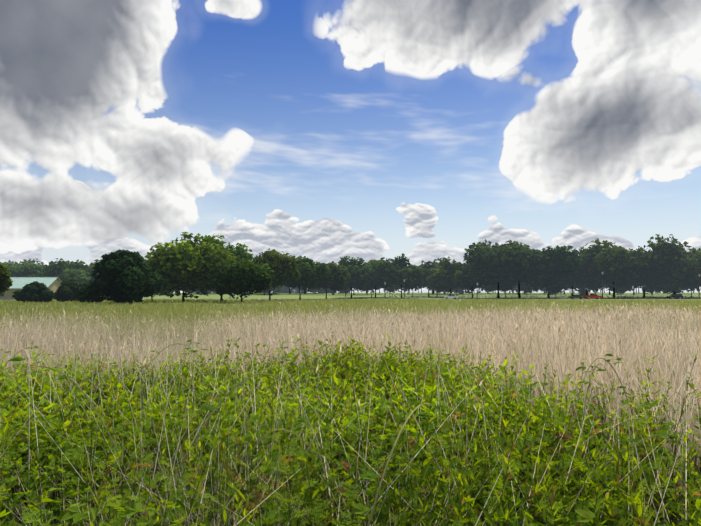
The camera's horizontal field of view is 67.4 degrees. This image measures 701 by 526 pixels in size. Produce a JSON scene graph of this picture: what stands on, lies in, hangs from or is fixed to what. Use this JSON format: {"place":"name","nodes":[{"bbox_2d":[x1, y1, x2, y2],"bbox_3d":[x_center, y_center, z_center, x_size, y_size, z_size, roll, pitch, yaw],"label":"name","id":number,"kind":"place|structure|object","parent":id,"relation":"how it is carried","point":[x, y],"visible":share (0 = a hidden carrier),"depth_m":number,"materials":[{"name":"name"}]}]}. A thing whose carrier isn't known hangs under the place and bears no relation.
{"place":"outdoors","nodes":[
{"label":"outdoors","id":0,"kind":"place"},
{"bbox_2d":[0,277,61,299],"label":"hall building","id":1,"kind":"structure","parent":0,"point":[51,283],"depth_m":158.74,"materials":[{"name":"green metal"}]},
{"bbox_2d":[285,288,294,292],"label":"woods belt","id":2,"kind":"object","parent":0,"point":[287,290],"visible":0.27,"depth_m":386.79,"materials":[{"name":"grey"}]},
{"bbox_2d":[293,288,306,292],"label":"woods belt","id":3,"kind":"object","parent":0,"point":[297,291],"visible":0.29,"depth_m":383.61,"materials":[{"name":"grey"}]},
{"bbox_2d":[0,339,677,524],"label":"bramble leaves","id":4,"kind":"object","parent":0,"point":[369,475],"visible":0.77,"depth_m":2.34,"materials":[{"name":"green plant"}]},
{"bbox_2d":[0,290,700,525],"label":"dry grass field","id":5,"kind":"structure","parent":0,"point":[561,340],"depth_m":6.81,"materials":[{"name":"beige plant"}]},
{"bbox_2d":[0,332,700,525],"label":"weed","id":6,"kind":"object","parent":5,"relation":"on","point":[586,515],"depth_m":2.92,"materials":[{"name":"green plant"}]},
{"bbox_2d":[0,0,700,292],"label":"sky","id":7,"kind":"structure","parent":0,"point":[322,131],"materials":[{"name":"blue"}]},
{"bbox_2d":[2,293,700,525],"bbox_3d":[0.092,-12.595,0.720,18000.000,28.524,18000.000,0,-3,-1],"label":"field ground","id":8,"kind":"structure","parent":0,"point":[280,296],"depth_m":215.16,"materials":[{"name":"green plant"}]},
{"bbox_2d":[0,263,12,293],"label":"tree","id":9,"kind":"object","parent":8,"relation":"on","point":[5,280],"visible":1,"depth_m":75.56,"materials":[{"name":"green plant"}]},
{"bbox_2d":[0,261,27,265],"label":"tree","id":10,"kind":"object","parent":8,"relation":"on","point":[22,262],"depth_m":213.76,"materials":[{"name":"green plant"}]},
{"bbox_2d":[3,258,44,265],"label":"tree","id":11,"kind":"object","parent":8,"relation":"on","point":[30,261],"depth_m":350.41,"materials":[{"name":"green plant"}]},
{"bbox_2d":[3,262,51,276],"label":"tree","id":12,"kind":"object","parent":8,"relation":"on","point":[28,270],"visible":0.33,"depth_m":193.19,"materials":[{"name":"green plant"}]},
{"bbox_2d":[12,281,54,302],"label":"bush","id":13,"kind":"object","parent":8,"relation":"on","point":[34,291],"visible":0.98,"depth_m":97.08,"materials":[{"name":"green plant"}]},
{"bbox_2d":[40,258,88,277],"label":"tree","id":14,"kind":"object","parent":8,"relation":"on","point":[57,268],"visible":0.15,"depth_m":184.95,"materials":[{"name":"green plant"}]},
{"bbox_2d":[54,279,83,301],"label":"bush","id":15,"kind":"object","parent":8,"relation":"on","point":[65,290],"visible":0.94,"depth_m":105.48,"materials":[{"name":"green plant"}]},
{"bbox_2d":[55,259,99,287],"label":"tree","id":16,"kind":"object","parent":8,"relation":"on","point":[80,275],"visible":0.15,"depth_m":178.66,"materials":[{"name":"green plant"}]},
{"bbox_2d":[75,249,165,303],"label":"tree","id":17,"kind":"object","parent":8,"relation":"on","point":[125,276],"visible":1,"depth_m":84.53,"materials":[{"name":"green plant"}]},
{"bbox_2d":[151,288,172,299],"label":"tree","id":18,"kind":"object","parent":8,"relation":"on","point":[159,292],"depth_m":138.72,"materials":[{"name":"green plant"}]},
{"bbox_2d":[145,232,237,301],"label":"tree","id":19,"kind":"object","parent":8,"relation":"on","point":[186,265],"visible":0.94,"depth_m":103.40,"materials":[{"name":"green plant"}]},
{"bbox_2d":[188,289,216,293],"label":"tree","id":20,"kind":"object","parent":8,"relation":"on","point":[209,292],"visible":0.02,"depth_m":334.50,"materials":[{"name":"green plant"}]},
{"bbox_2d":[197,235,256,300],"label":"tree","id":21,"kind":"object","parent":8,"relation":"on","point":[240,252],"visible":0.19,"depth_m":119.23,"materials":[{"name":"green plant"}]},
{"bbox_2d":[211,259,273,301],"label":"tree","id":22,"kind":"object","parent":8,"relation":"on","point":[241,276],"visible":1,"depth_m":96.82,"materials":[{"name":"green plant"}]},
{"bbox_2d":[262,285,283,294],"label":"tree","id":23,"kind":"object","parent":8,"relation":"on","point":[276,290],"visible":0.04,"depth_m":285.05,"materials":[{"name":"green plant"}]},
{"bbox_2d":[252,248,301,300],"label":"tree","id":24,"kind":"object","parent":8,"relation":"on","point":[283,267],"visible":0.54,"depth_m":122.83,"materials":[{"name":"green plant"}]},
{"bbox_2d":[282,255,308,293],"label":"tree","id":25,"kind":"object","parent":8,"relation":"on","point":[305,291],"depth_m":338.77,"materials":[{"name":"green plant"}]},
{"bbox_2d":[283,256,330,299],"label":"tree","id":26,"kind":"object","parent":8,"relation":"on","point":[309,271],"visible":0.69,"depth_m":147.48,"materials":[{"name":"green plant"}]},
{"bbox_2d":[311,261,351,298],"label":"tree","id":27,"kind":"object","parent":8,"relation":"on","point":[335,280],"visible":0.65,"depth_m":165.36,"materials":[{"name":"green plant"}]},
{"bbox_2d":[309,285,357,294],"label":"tree","id":28,"kind":"object","parent":8,"relation":"on","point":[329,290],"visible":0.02,"depth_m":291.99,"materials":[{"name":"green plant"}]},
{"bbox_2d":[0,342,700,525],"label":"bramble canes","id":29,"kind":"object","parent":8,"relation":"on","point":[373,507],"visible":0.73,"depth_m":2.32,"materials":[{"name":"green plant"}]},
{"bbox_2d":[1,349,700,525],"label":"plant","id":30,"kind":"object","parent":8,"relation":"on","point":[485,490],"depth_m":3.42,"materials":[{"name":"green plant"}]},
{"bbox_2d":[338,256,376,297],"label":"tree","id":31,"kind":"object","parent":8,"relation":"on","point":[362,276],"visible":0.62,"depth_m":196.50,"materials":[{"name":"green plant"}]},
{"bbox_2d":[364,276,380,297],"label":"tree","id":32,"kind":"object","parent":8,"relation":"on","point":[374,284],"visible":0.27,"depth_m":207.57,"materials":[{"name":"green plant"}]},
{"bbox_2d":[359,259,389,296],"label":"tree","id":33,"kind":"object","parent":8,"relation":"on","point":[370,262],"visible":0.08,"depth_m":210.68,"materials":[{"name":"green plant"}]},
{"bbox_2d":[383,283,399,296],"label":"tree","id":34,"kind":"object","parent":8,"relation":"on","point":[393,287],"visible":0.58,"depth_m":227.54,"materials":[{"name":"green plant"}]},
{"bbox_2d":[374,253,423,297],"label":"tree","id":35,"kind":"object","parent":8,"relation":"on","point":[388,270],"visible":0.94,"depth_m":202.31,"materials":[{"name":"green plant"}]},
{"bbox_2d":[414,261,442,296],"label":"tree","id":36,"kind":"object","parent":8,"relation":"on","point":[428,269],"visible":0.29,"depth_m":223.93,"materials":[{"name":"green plant"}]},
{"bbox_2d":[421,258,444,293],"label":"tree","id":37,"kind":"object","parent":8,"relation":"on","point":[434,261],"visible":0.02,"depth_m":314.50,"materials":[{"name":"green plant"}]},
{"bbox_2d":[425,274,443,295],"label":"tree","id":38,"kind":"object","parent":8,"relation":"on","point":[429,283],"visible":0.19,"depth_m":214.67,"materials":[{"name":"green plant"}]},
{"bbox_2d":[431,256,463,294],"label":"tree","id":39,"kind":"object","parent":8,"relation":"on","point":[451,270],"visible":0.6,"depth_m":207.00,"materials":[{"name":"green plant"}]},
{"bbox_2d":[443,295,457,298],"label":"white sedan car","id":40,"kind":"object","parent":8,"relation":"on","point":[451,296],"visible":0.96,"depth_m":177.15,"materials":[{"name":"white paint"}]},
{"bbox_2d":[443,288,480,293],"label":"tree","id":41,"kind":"object","parent":8,"relation":"on","point":[460,291],"visible":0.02,"depth_m":319.52,"materials":[{"name":"green plant"}]},
{"bbox_2d":[452,263,487,297],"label":"tree","id":42,"kind":"object","parent":8,"relation":"on","point":[467,276],"visible":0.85,"depth_m":195.81,"materials":[{"name":"green plant"}]},
{"bbox_2d":[482,285,494,293],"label":"tree","id":43,"kind":"object","parent":8,"relation":"on","point":[489,286],"visible":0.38,"depth_m":231.49,"materials":[{"name":"green plant"}]},
{"bbox_2d":[460,239,529,297],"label":"tree","id":44,"kind":"object","parent":8,"relation":"on","point":[499,263],"visible":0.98,"depth_m":194.21,"materials":[{"name":"green plant"}]},
{"bbox_2d":[494,281,513,297],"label":"tree","id":45,"kind":"object","parent":8,"relation":"on","point":[503,288],"visible":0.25,"depth_m":212.96,"materials":[{"name":"green plant"}]},
{"bbox_2d":[496,283,533,293],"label":"tree","id":46,"kind":"object","parent":8,"relation":"on","point":[515,287],"visible":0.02,"depth_m":311.69,"materials":[{"name":"green plant"}]},
{"bbox_2d":[495,242,540,297],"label":"tree","id":47,"kind":"object","parent":8,"relation":"on","point":[527,248],"depth_m":204.89,"materials":[{"name":"green plant"}]},
{"bbox_2d":[516,283,538,295],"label":"tree","id":48,"kind":"object","parent":8,"relation":"on","point":[523,288],"visible":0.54,"depth_m":232.33,"materials":[{"name":"green plant"}]},
{"bbox_2d":[384,295,698,297],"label":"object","id":49,"kind":"object","parent":8,"relation":"on","point":[560,296],"visible":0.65,"depth_m":225.14,"materials":[{"name":"stone"}]},
{"bbox_2d":[512,245,585,297],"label":"tree","id":50,"kind":"object","parent":8,"relation":"on","point":[557,260],"visible":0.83,"depth_m":194.49,"materials":[{"name":"green plant"}]},
{"bbox_2d":[545,280,566,294],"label":"tree","id":51,"kind":"object","parent":8,"relation":"on","point":[552,288],"visible":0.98,"depth_m":193.65,"materials":[{"name":"green plant"}]},
{"bbox_2d":[565,284,578,295],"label":"tree","id":52,"kind":"object","parent":8,"relation":"on","point":[574,287],"visible":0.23,"depth_m":234.45,"materials":[{"name":"green plant"}]},
{"bbox_2d":[555,267,597,294],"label":"tree","id":53,"kind":"object","parent":8,"relation":"on","point":[576,280],"visible":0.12,"depth_m":211.95,"materials":[{"name":"green plant"}]},
{"bbox_2d":[569,295,584,298],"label":"car","id":54,"kind":"object","parent":8,"relation":"on","point":[576,296],"visible":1,"depth_m":174.31,"materials":[{"name":"grey paint"}]},
{"bbox_2d":[575,248,588,295],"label":"tree","id":55,"kind":"object","parent":8,"relation":"on","point":[581,292],"visible":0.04,"depth_m":235.70,"materials":[{"name":"green plant"}]},
{"bbox_2d":[583,294,601,298],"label":"car","id":56,"kind":"object","parent":8,"relation":"on","point":[595,296],"visible":0.98,"depth_m":174.31,"materials":[{"name":"red paint"}]},
{"bbox_2d":[591,284,601,293],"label":"tree","id":57,"kind":"object","parent":8,"relation":"on","point":[596,286],"visible":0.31,"depth_m":216.18,"materials":[{"name":"green plant"}]},
{"bbox_2d":[573,238,651,297],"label":"tree","id":58,"kind":"object","parent":8,"relation":"on","point":[612,259],"visible":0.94,"depth_m":199.18,"materials":[{"name":"green plant"}]},
{"bbox_2d":[609,285,632,296],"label":"tree","id":59,"kind":"object","parent":8,"relation":"on","point":[624,289],"visible":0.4,"depth_m":225.22,"materials":[{"name":"green plant"}]},
{"bbox_2d":[628,277,670,296],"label":"tree","id":60,"kind":"object","parent":8,"relation":"on","point":[644,288],"visible":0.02,"depth_m":213.72,"materials":[{"name":"green plant"}]},
{"bbox_2d":[642,286,661,295],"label":"tree","id":61,"kind":"object","parent":8,"relation":"on","point":[648,290],"visible":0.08,"depth_m":231.84,"materials":[{"name":"green plant"}]},
{"bbox_2d":[632,234,700,293],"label":"tree","id":62,"kind":"object","parent":8,"relation":"on","point":[672,261],"visible":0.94,"depth_m":196.65,"materials":[{"name":"green plant"}]},
{"bbox_2d":[655,280,681,293],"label":"tree","id":63,"kind":"object","parent":8,"relation":"on","point":[669,287],"visible":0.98,"depth_m":195.15,"materials":[{"name":"green plant"}]},
{"bbox_2d":[666,294,682,298],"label":"car","id":64,"kind":"object","parent":8,"relation":"on","point":[676,296],"visible":1,"depth_m":178.53,"materials":[{"name":"grey paint"}]},
{"bbox_2d":[681,284,700,296],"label":"tree","id":65,"kind":"object","parent":8,"relation":"on","point":[690,288],"visible":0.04,"depth_m":223.58,"materials":[{"name":"green plant"}]},
{"bbox_2d":[697,269,699,298],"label":"utility pole","id":66,"kind":"object","parent":8,"relation":"on","point":[698,282],"visible":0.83,"depth_m":184.56,"materials":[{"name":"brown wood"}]}
]}

